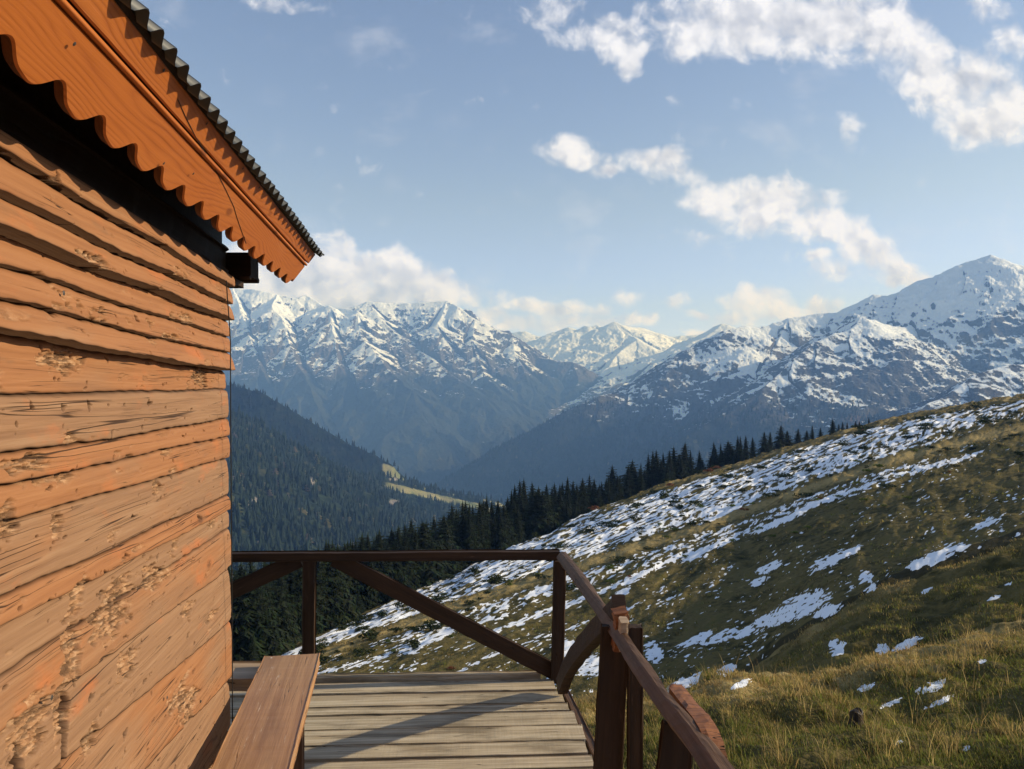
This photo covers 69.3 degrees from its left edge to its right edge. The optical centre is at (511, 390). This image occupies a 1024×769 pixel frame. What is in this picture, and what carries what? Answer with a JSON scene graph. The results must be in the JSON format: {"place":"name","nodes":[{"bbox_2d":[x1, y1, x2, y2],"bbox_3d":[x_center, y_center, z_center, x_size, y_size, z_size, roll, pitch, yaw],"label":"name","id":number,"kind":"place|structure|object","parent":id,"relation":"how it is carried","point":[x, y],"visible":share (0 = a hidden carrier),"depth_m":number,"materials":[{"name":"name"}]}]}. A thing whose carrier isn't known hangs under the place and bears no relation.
{"place":"outdoors","nodes":[
{"label":"outdoors","id":0,"kind":"place"},
{"bbox_2d":[224,385,505,573],"bbox_3d":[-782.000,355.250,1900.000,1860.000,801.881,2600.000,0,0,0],"label":"forest slope","id":1,"kind":"structure","parent":0,"point":[280,413],"depth_m":2014.86,"materials":[{"name":"green plant"}]},
{"bbox_2d":[225,381,505,576],"bbox_3d":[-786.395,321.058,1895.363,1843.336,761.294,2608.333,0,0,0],"label":"forest","id":2,"kind":"object","parent":1,"relation":"on","point":[282,507],"visible":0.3,"depth_m":1346.16,"materials":[{"name":"green plant"}]},
{"bbox_2d":[223,288,602,486],"bbox_3d":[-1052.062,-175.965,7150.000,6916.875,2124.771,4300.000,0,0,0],"label":"snowy mountain","id":3,"kind":"structure","parent":0,"point":[429,393],"depth_m":7067.61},
{"bbox_2d":[138,0,1023,336],"label":"sky","id":4,"kind":"structure","parent":0,"point":[671,168],"materials":[{"name":"blue"}]},
{"bbox_2d":[512,322,734,419],"bbox_3d":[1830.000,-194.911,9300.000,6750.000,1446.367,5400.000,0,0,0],"label":"snow range","id":5,"kind":"structure","parent":0,"point":[615,355],"depth_m":8960.34,"materials":[{"name":"white snow"}]},
{"bbox_2d":[280,393,1023,768],"bbox_3d":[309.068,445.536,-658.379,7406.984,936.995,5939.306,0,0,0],"label":"hillside","id":6,"kind":"structure","parent":0,"point":[686,649],"depth_m":77.61,"materials":[{"name":"green plant"}]},
{"bbox_2d":[0,0,324,768],"bbox_3d":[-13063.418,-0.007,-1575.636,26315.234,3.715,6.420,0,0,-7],"label":"log cabin","id":7,"kind":"object","parent":6,"relation":"on","point":[135,181],"visible":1,"depth_m":1.83,"materials":[{"name":"brown wood"}]},
{"bbox_2d":[228,670,593,768],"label":"wooden deck","id":8,"kind":"structure","parent":7,"relation":"attached to","point":[525,719],"depth_m":3.80,"materials":[{"name":"wood"}]},
{"bbox_2d":[227,661,261,690],"bbox_3d":[-1.712,1.498,3.437,1.179,0.409,0.228,0,0,0],"label":"plank bench","id":9,"kind":"object","parent":8,"relation":"on","point":[244,672],"visible":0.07,"depth_m":3.39,"materials":[{"name":"brown wood"}]},
{"bbox_2d":[211,653,319,768],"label":"wooden bench","id":10,"kind":"object","parent":8,"relation":"on","point":[266,730],"visible":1,"depth_m":2.86,"materials":[{"name":"brown wood"}]},
{"bbox_2d":[230,549,734,768],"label":"wooden railing","id":11,"kind":"object","parent":8,"relation":"attached to","point":[689,731],"visible":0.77,"depth_m":3.57,"materials":[{"name":"brown wood"}]},
{"bbox_2d":[229,595,248,660],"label":"spruce tree","id":12,"kind":"object","parent":6,"relation":"on","point":[238,632],"visible":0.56,"depth_m":83.68,"materials":[{"name":"green plant"}]},
{"bbox_2d":[232,562,248,578],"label":"spruce tree","id":13,"kind":"object","parent":6,"relation":"on","point":[240,573],"visible":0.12,"depth_m":104.35,"materials":[{"name":"green plant"}]},
{"bbox_2d":[245,637,260,660],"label":"spruce tree","id":14,"kind":"object","parent":6,"relation":"on","point":[253,652],"visible":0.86,"depth_m":81.28,"materials":[{"name":"green plant"}]},
{"bbox_2d":[231,567,280,657],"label":"spruce tree","id":15,"kind":"object","parent":6,"relation":"on","point":[242,647],"visible":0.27,"depth_m":84.57,"materials":[{"name":"green plant"}]},
{"bbox_2d":[231,585,295,660],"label":"spruce tree","id":16,"kind":"object","parent":6,"relation":"on","point":[256,612],"visible":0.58,"depth_m":84.56,"materials":[{"name":"green plant"}]},
{"bbox_2d":[243,584,289,658],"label":"spruce tree","id":17,"kind":"object","parent":6,"relation":"on","point":[270,600],"visible":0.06,"depth_m":87.64,"materials":[{"name":"green plant"}]},
{"bbox_2d":[263,584,286,650],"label":"spruce tree","id":18,"kind":"object","parent":6,"relation":"on","point":[270,604],"visible":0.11,"depth_m":89.07,"materials":[{"name":"green plant"}]},
{"bbox_2d":[269,623,283,655],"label":"spruce tree","id":19,"kind":"object","parent":6,"relation":"on","point":[278,649],"visible":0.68,"depth_m":85.72,"materials":[{"name":"green plant"}]},
{"bbox_2d":[270,577,301,648],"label":"spruce tree","id":20,"kind":"object","parent":6,"relation":"on","point":[286,621],"visible":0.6,"depth_m":90.86,"materials":[{"name":"green plant"}]},
{"bbox_2d":[285,570,301,635],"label":"spruce tree","id":21,"kind":"object","parent":6,"relation":"on","point":[291,585],"visible":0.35,"depth_m":95.88,"materials":[{"name":"green plant"}]},
{"bbox_2d":[284,562,332,635],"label":"spruce tree","id":22,"kind":"object","parent":6,"relation":"on","point":[320,622],"visible":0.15,"depth_m":96.58,"materials":[{"name":"green plant"}]},
{"bbox_2d":[316,638,330,649],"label":"shrub","id":23,"kind":"object","parent":6,"relation":"on","point":[319,646],"visible":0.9,"depth_m":84.63,"materials":[{"name":"green plant"}]},
{"bbox_2d":[316,547,340,630],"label":"spruce tree","id":24,"kind":"object","parent":6,"relation":"on","point":[322,601],"visible":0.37,"depth_m":103.57,"materials":[{"name":"green plant"}]},
{"bbox_2d":[322,547,360,628],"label":"spruce tree","id":25,"kind":"object","parent":6,"relation":"on","point":[344,607],"visible":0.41,"depth_m":105.86,"materials":[{"name":"green plant"}]},
{"bbox_2d":[340,545,371,609],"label":"spruce tree","id":26,"kind":"object","parent":6,"relation":"on","point":[354,587],"visible":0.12,"depth_m":117.95,"materials":[{"name":"green plant"}]},
{"bbox_2d":[353,648,376,654],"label":"shrub","id":27,"kind":"object","parent":6,"relation":"on","point":[356,650],"visible":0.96,"depth_m":76.11,"materials":[{"name":"green plant"}]},
{"bbox_2d":[358,628,379,638],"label":"shrub","id":28,"kind":"object","parent":6,"relation":"on","point":[370,633],"visible":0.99,"depth_m":83.64,"materials":[{"name":"green plant"}]},
{"bbox_2d":[360,544,383,610],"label":"spruce tree","id":29,"kind":"object","parent":6,"relation":"on","point":[369,592],"visible":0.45,"depth_m":119.06,"materials":[{"name":"green plant"}]},
{"bbox_2d":[373,609,388,617],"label":"shrub","id":30,"kind":"object","parent":6,"relation":"on","point":[383,613],"visible":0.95,"depth_m":100.20,"materials":[{"name":"green plant"}]},
{"bbox_2d":[373,534,396,604],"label":"spruce tree","id":31,"kind":"object","parent":6,"relation":"on","point":[380,566],"visible":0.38,"depth_m":122.84,"materials":[{"name":"green plant"}]},
{"bbox_2d":[381,527,401,549],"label":"spruce tree","id":32,"kind":"object","parent":6,"relation":"on","point":[391,532],"visible":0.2,"depth_m":141.01,"materials":[{"name":"green plant"}]},
{"bbox_2d":[392,529,404,578],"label":"spruce tree","id":33,"kind":"object","parent":6,"relation":"on","point":[397,539],"visible":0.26,"depth_m":129.07,"materials":[{"name":"green plant"}]},
{"bbox_2d":[389,542,409,585],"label":"spruce tree","id":34,"kind":"object","parent":6,"relation":"on","point":[399,576],"visible":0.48,"depth_m":125.24,"materials":[{"name":"green plant"}]},
{"bbox_2d":[400,528,419,588],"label":"spruce tree","id":35,"kind":"object","parent":6,"relation":"on","point":[409,570],"visible":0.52,"depth_m":128.51,"materials":[{"name":"green plant"}]},
{"bbox_2d":[401,529,428,587],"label":"spruce tree","id":36,"kind":"object","parent":6,"relation":"on","point":[421,564],"visible":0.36,"depth_m":132.08,"materials":[{"name":"green plant"}]},
{"bbox_2d":[408,528,426,586],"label":"spruce tree","id":37,"kind":"object","parent":6,"relation":"on","point":[416,546],"visible":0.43,"depth_m":131.93,"materials":[{"name":"green plant"}]},
{"bbox_2d":[420,620,442,630],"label":"shrub","id":38,"kind":"object","parent":6,"relation":"on","point":[430,626],"visible":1,"depth_m":83.49,"materials":[{"name":"green plant"}]},
{"bbox_2d":[412,522,455,586],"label":"spruce tree","id":39,"kind":"object","parent":6,"relation":"on","point":[435,571],"visible":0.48,"depth_m":134.26,"materials":[{"name":"green plant"}]},
{"bbox_2d":[431,593,455,600],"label":"shrub","id":40,"kind":"object","parent":6,"relation":"on","point":[438,597],"visible":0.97,"depth_m":104.29,"materials":[{"name":"green plant"}]},
{"bbox_2d":[429,516,466,577],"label":"spruce tree","id":41,"kind":"object","parent":6,"relation":"on","point":[444,536],"visible":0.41,"depth_m":144.44,"materials":[{"name":"green plant"}]},
{"bbox_2d":[449,508,459,547],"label":"spruce tree","id":42,"kind":"object","parent":6,"relation":"on","point":[452,521],"visible":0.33,"depth_m":153.77,"materials":[{"name":"green plant"}]},
{"bbox_2d":[454,512,482,566],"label":"spruce tree","id":43,"kind":"object","parent":6,"relation":"on","point":[459,526],"visible":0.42,"depth_m":155.77,"materials":[{"name":"green plant"}]},
{"bbox_2d":[461,514,478,565],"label":"spruce tree","id":44,"kind":"object","parent":6,"relation":"on","point":[469,531],"visible":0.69,"depth_m":153.89,"materials":[{"name":"green plant"}]},
{"bbox_2d":[459,505,481,568],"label":"spruce tree","id":45,"kind":"object","parent":6,"relation":"on","point":[469,510],"visible":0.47,"depth_m":154.98,"materials":[{"name":"green plant"}]},
{"bbox_2d":[474,514,485,547],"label":"spruce tree","id":46,"kind":"object","parent":6,"relation":"on","point":[478,525],"visible":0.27,"depth_m":159.65,"materials":[{"name":"green plant"}]},
{"bbox_2d":[472,502,490,548],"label":"spruce tree","id":47,"kind":"object","parent":6,"relation":"on","point":[481,521],"visible":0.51,"depth_m":160.81,"materials":[{"name":"green plant"}]},
{"bbox_2d":[482,500,493,548],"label":"spruce tree","id":48,"kind":"object","parent":6,"relation":"on","point":[485,519],"visible":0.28,"depth_m":165.06,"materials":[{"name":"green plant"}]},
{"bbox_2d":[487,515,497,548],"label":"spruce tree","id":49,"kind":"object","parent":6,"relation":"on","point":[493,528],"visible":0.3,"depth_m":166.94,"materials":[{"name":"green plant"}]},
{"bbox_2d":[488,500,497,527],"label":"spruce tree","id":50,"kind":"object","parent":6,"relation":"on","point":[492,509],"visible":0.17,"depth_m":176.65,"materials":[{"name":"green plant"}]},
{"bbox_2d":[482,575,506,583],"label":"shrub","id":51,"kind":"object","parent":6,"relation":"on","point":[499,579],"visible":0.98,"depth_m":107.74,"materials":[{"name":"green plant"}]},
{"bbox_2d":[492,508,509,548],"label":"spruce tree","id":52,"kind":"object","parent":6,"relation":"on","point":[500,532],"visible":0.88,"depth_m":162.54,"materials":[{"name":"green plant"}]},
{"bbox_2d":[497,505,519,544],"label":"spruce tree","id":53,"kind":"object","parent":6,"relation":"on","point":[509,528],"visible":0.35,"depth_m":169.93,"materials":[{"name":"green plant"}]},
{"bbox_2d":[505,489,515,516],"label":"spruce tree","id":54,"kind":"object","parent":6,"relation":"on","point":[511,502],"visible":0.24,"depth_m":183.99,"materials":[{"name":"green plant"}]},
{"bbox_2d":[506,502,524,541],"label":"spruce tree","id":55,"kind":"object","parent":6,"relation":"on","point":[513,509],"visible":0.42,"depth_m":176.65,"materials":[{"name":"green plant"}]},
{"bbox_2d":[510,505,528,544],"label":"spruce tree","id":56,"kind":"object","parent":6,"relation":"on","point":[517,526],"visible":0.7,"depth_m":174.77,"materials":[{"name":"green plant"}]},
{"bbox_2d":[513,481,526,519],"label":"spruce tree","id":57,"kind":"object","parent":6,"relation":"on","point":[519,487],"visible":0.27,"depth_m":187.79,"materials":[{"name":"green plant"}]},
{"bbox_2d":[517,496,526,535],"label":"spruce tree","id":58,"kind":"object","parent":6,"relation":"on","point":[521,507],"visible":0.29,"depth_m":185.31,"materials":[{"name":"green plant"}]},
{"bbox_2d":[520,480,530,523],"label":"spruce tree","id":59,"kind":"object","parent":6,"relation":"on","point":[525,495],"visible":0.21,"depth_m":192.37,"materials":[{"name":"green plant"}]},
{"bbox_2d":[521,486,539,539],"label":"spruce tree","id":60,"kind":"object","parent":6,"relation":"on","point":[531,501],"visible":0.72,"depth_m":182.98,"materials":[{"name":"green plant"}]},
{"bbox_2d":[524,492,546,541],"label":"spruce tree","id":61,"kind":"object","parent":6,"relation":"on","point":[534,526],"visible":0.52,"depth_m":182.24,"materials":[{"name":"green plant"}]},
{"bbox_2d":[525,491,559,539],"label":"spruce tree","id":62,"kind":"object","parent":6,"relation":"on","point":[545,517],"visible":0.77,"depth_m":181.91,"materials":[{"name":"green plant"}]},
{"bbox_2d":[540,483,556,518],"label":"spruce tree","id":63,"kind":"object","parent":6,"relation":"on","point":[549,501],"visible":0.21,"depth_m":190.87,"materials":[{"name":"green plant"}]},
{"bbox_2d":[549,489,562,521],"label":"spruce tree","id":64,"kind":"object","parent":6,"relation":"on","point":[553,501],"visible":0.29,"depth_m":196.34,"materials":[{"name":"green plant"}]},
{"bbox_2d":[554,487,566,527],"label":"spruce tree","id":65,"kind":"object","parent":6,"relation":"on","point":[561,507],"visible":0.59,"depth_m":196.56,"materials":[{"name":"green plant"}]},
{"bbox_2d":[550,542,571,548],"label":"shrub","id":66,"kind":"object","parent":6,"relation":"on","point":[556,545],"visible":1,"depth_m":130.01,"materials":[{"name":"green plant"}]},
{"bbox_2d":[561,477,573,509],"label":"spruce tree","id":67,"kind":"object","parent":6,"relation":"on","point":[567,486],"visible":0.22,"depth_m":214.45,"materials":[{"name":"green plant"}]},
{"bbox_2d":[563,488,573,518],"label":"spruce tree","id":68,"kind":"object","parent":6,"relation":"on","point":[568,500],"visible":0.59,"depth_m":199.39,"materials":[{"name":"green plant"}]},
{"bbox_2d":[570,494,585,514],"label":"spruce tree","id":69,"kind":"object","parent":6,"relation":"on","point":[578,509],"visible":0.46,"depth_m":204.24,"materials":[{"name":"green plant"}]},
{"bbox_2d":[571,485,584,513],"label":"spruce tree","id":70,"kind":"object","parent":6,"relation":"on","point":[577,493],"visible":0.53,"depth_m":205.21,"materials":[{"name":"green plant"}]},
{"bbox_2d":[578,479,590,512],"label":"spruce tree","id":71,"kind":"object","parent":6,"relation":"on","point":[583,498],"visible":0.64,"depth_m":206.39,"materials":[{"name":"green plant"}]},
{"bbox_2d":[591,488,603,506],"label":"spruce tree","id":72,"kind":"object","parent":6,"relation":"on","point":[597,497],"visible":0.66,"depth_m":210.62,"materials":[{"name":"green plant"}]},
{"bbox_2d":[603,475,611,505],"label":"spruce tree","id":73,"kind":"object","parent":6,"relation":"on","point":[607,497],"visible":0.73,"depth_m":214.93,"materials":[{"name":"green plant"}]},
{"bbox_2d":[603,466,621,490],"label":"spruce tree","id":74,"kind":"object","parent":6,"relation":"on","point":[612,476],"visible":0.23,"depth_m":234.50,"materials":[{"name":"green plant"}]},
{"bbox_2d":[612,476,623,500],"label":"spruce tree","id":75,"kind":"object","parent":6,"relation":"on","point":[617,490],"visible":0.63,"depth_m":217.01,"materials":[{"name":"green plant"}]},
{"bbox_2d":[621,469,636,498],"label":"spruce tree","id":76,"kind":"object","parent":6,"relation":"on","point":[627,481],"visible":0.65,"depth_m":222.60,"materials":[{"name":"green plant"}]},
{"bbox_2d":[619,459,643,492],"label":"spruce tree","id":77,"kind":"object","parent":6,"relation":"on","point":[634,473],"visible":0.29,"depth_m":235.50,"materials":[{"name":"green plant"}]},
{"bbox_2d":[636,466,646,492],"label":"spruce tree","id":78,"kind":"object","parent":6,"relation":"on","point":[640,484],"visible":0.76,"depth_m":223.73,"materials":[{"name":"green plant"}]},
{"bbox_2d":[643,455,652,478],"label":"spruce tree","id":79,"kind":"object","parent":6,"relation":"on","point":[647,467],"visible":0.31,"depth_m":243.46,"materials":[{"name":"green plant"}]},
{"bbox_2d":[275,393,1023,685],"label":"tussocks","id":80,"kind":"object","parent":6,"relation":"on","point":[445,663],"visible":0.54,"depth_m":82.86,"materials":[{"name":"green plant"}]},
{"bbox_2d":[647,451,663,482],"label":"spruce tree","id":81,"kind":"object","parent":6,"relation":"on","point":[656,458],"visible":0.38,"depth_m":242.12,"materials":[{"name":"green plant"}]},
{"bbox_2d":[652,460,661,486],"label":"spruce tree","id":82,"kind":"object","parent":6,"relation":"on","point":[656,479],"visible":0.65,"depth_m":234.97,"materials":[{"name":"green plant"}]},
{"bbox_2d":[659,450,676,479],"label":"spruce tree","id":83,"kind":"object","parent":6,"relation":"on","point":[670,463],"visible":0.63,"depth_m":233.38,"materials":[{"name":"green plant"}]},
{"bbox_2d":[667,447,677,469],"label":"spruce tree","id":84,"kind":"object","parent":6,"relation":"on","point":[674,457],"visible":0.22,"depth_m":251.06,"materials":[{"name":"green plant"}]},
{"bbox_2d":[672,455,689,479],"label":"spruce tree","id":85,"kind":"object","parent":6,"relation":"on","point":[678,460],"visible":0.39,"depth_m":244.23,"materials":[{"name":"green plant"}]},
{"bbox_2d":[675,459,687,479],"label":"spruce tree","id":86,"kind":"object","parent":6,"relation":"on","point":[679,475],"visible":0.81,"depth_m":239.05,"materials":[{"name":"green plant"}]},
{"bbox_2d":[680,443,689,471],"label":"spruce tree","id":87,"kind":"object","parent":6,"relation":"on","point":[684,455],"visible":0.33,"depth_m":250.08,"materials":[{"name":"green plant"}]},
{"bbox_2d":[685,450,694,474],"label":"spruce tree","id":88,"kind":"object","parent":6,"relation":"on","point":[690,459],"visible":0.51,"depth_m":246.97,"materials":[{"name":"green plant"}]},
{"bbox_2d":[717,450,727,466],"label":"spruce tree","id":89,"kind":"object","parent":6,"relation":"on","point":[721,462],"visible":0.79,"depth_m":250.30,"materials":[{"name":"green plant"}]},
{"bbox_2d":[723,444,738,464],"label":"spruce tree","id":90,"kind":"object","parent":6,"relation":"on","point":[728,456],"visible":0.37,"depth_m":260.94,"materials":[{"name":"green plant"}]},
{"bbox_2d":[736,437,746,461],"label":"spruce tree","id":91,"kind":"object","parent":6,"relation":"on","point":[740,453],"visible":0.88,"depth_m":250.61,"materials":[{"name":"green plant"}]},
{"bbox_2d":[743,436,753,459],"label":"spruce tree","id":92,"kind":"object","parent":6,"relation":"on","point":[746,451],"visible":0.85,"depth_m":252.21,"materials":[{"name":"green plant"}]},
{"bbox_2d":[749,437,758,458],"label":"spruce tree","id":93,"kind":"object","parent":6,"relation":"on","point":[753,448],"visible":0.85,"depth_m":254.94,"materials":[{"name":"green plant"}]},
{"bbox_2d":[756,432,771,455],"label":"spruce tree","id":94,"kind":"object","parent":6,"relation":"on","point":[764,445],"visible":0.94,"depth_m":258.94,"materials":[{"name":"green plant"}]},
{"bbox_2d":[772,426,787,449],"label":"spruce tree","id":95,"kind":"object","parent":6,"relation":"on","point":[780,442],"visible":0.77,"depth_m":264.58,"materials":[{"name":"green plant"}]},
{"bbox_2d":[784,431,794,445],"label":"spruce tree","id":96,"kind":"object","parent":6,"relation":"on","point":[789,442],"visible":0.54,"depth_m":267.14,"materials":[{"name":"green plant"}]},
{"bbox_2d":[792,430,802,443],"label":"spruce tree","id":97,"kind":"object","parent":6,"relation":"on","point":[798,437],"visible":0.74,"depth_m":271.21,"materials":[{"name":"green plant"}]},
{"bbox_2d":[574,633,1023,768],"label":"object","id":98,"kind":"object","parent":6,"relation":"on","point":[830,677],"visible":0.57,"depth_m":10.80,"materials":[{"name":"green plant"}]},
{"bbox_2d":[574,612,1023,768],"bbox_3d":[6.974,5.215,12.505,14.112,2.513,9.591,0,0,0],"label":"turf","id":99,"kind":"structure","parent":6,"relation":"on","point":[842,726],"depth_m":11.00,"materials":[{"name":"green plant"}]},
{"bbox_2d":[847,707,863,728],"bbox_3d":[4.893,4.671,10.494,0.266,0.313,0.271,0,0,0],"label":"rock","id":100,"kind":"object","parent":6,"relation":"on","point":[854,713],"visible":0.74,"depth_m":10.45,"materials":[{"name":"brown stone"}]},
{"bbox_2d":[733,537,1023,672],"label":"turf","id":101,"kind":"structure","parent":6,"relation":"on","point":[964,563],"depth_m":29.38,"materials":[{"name":"green plant"}]},
{"bbox_2d":[437,255,1023,503],"bbox_3d":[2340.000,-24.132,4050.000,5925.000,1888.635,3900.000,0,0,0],"label":"snowy mountain","id":102,"kind":"structure","parent":0,"point":[954,335],"depth_m":4213.24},
{"bbox_2d":[437,393,879,502],"bbox_3d":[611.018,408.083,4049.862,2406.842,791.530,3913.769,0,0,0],"label":"forest","id":103,"kind":"object","parent":102,"relation":"on","point":[697,423],"visible":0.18,"depth_m":3907.66,"materials":[{"name":"plant"}]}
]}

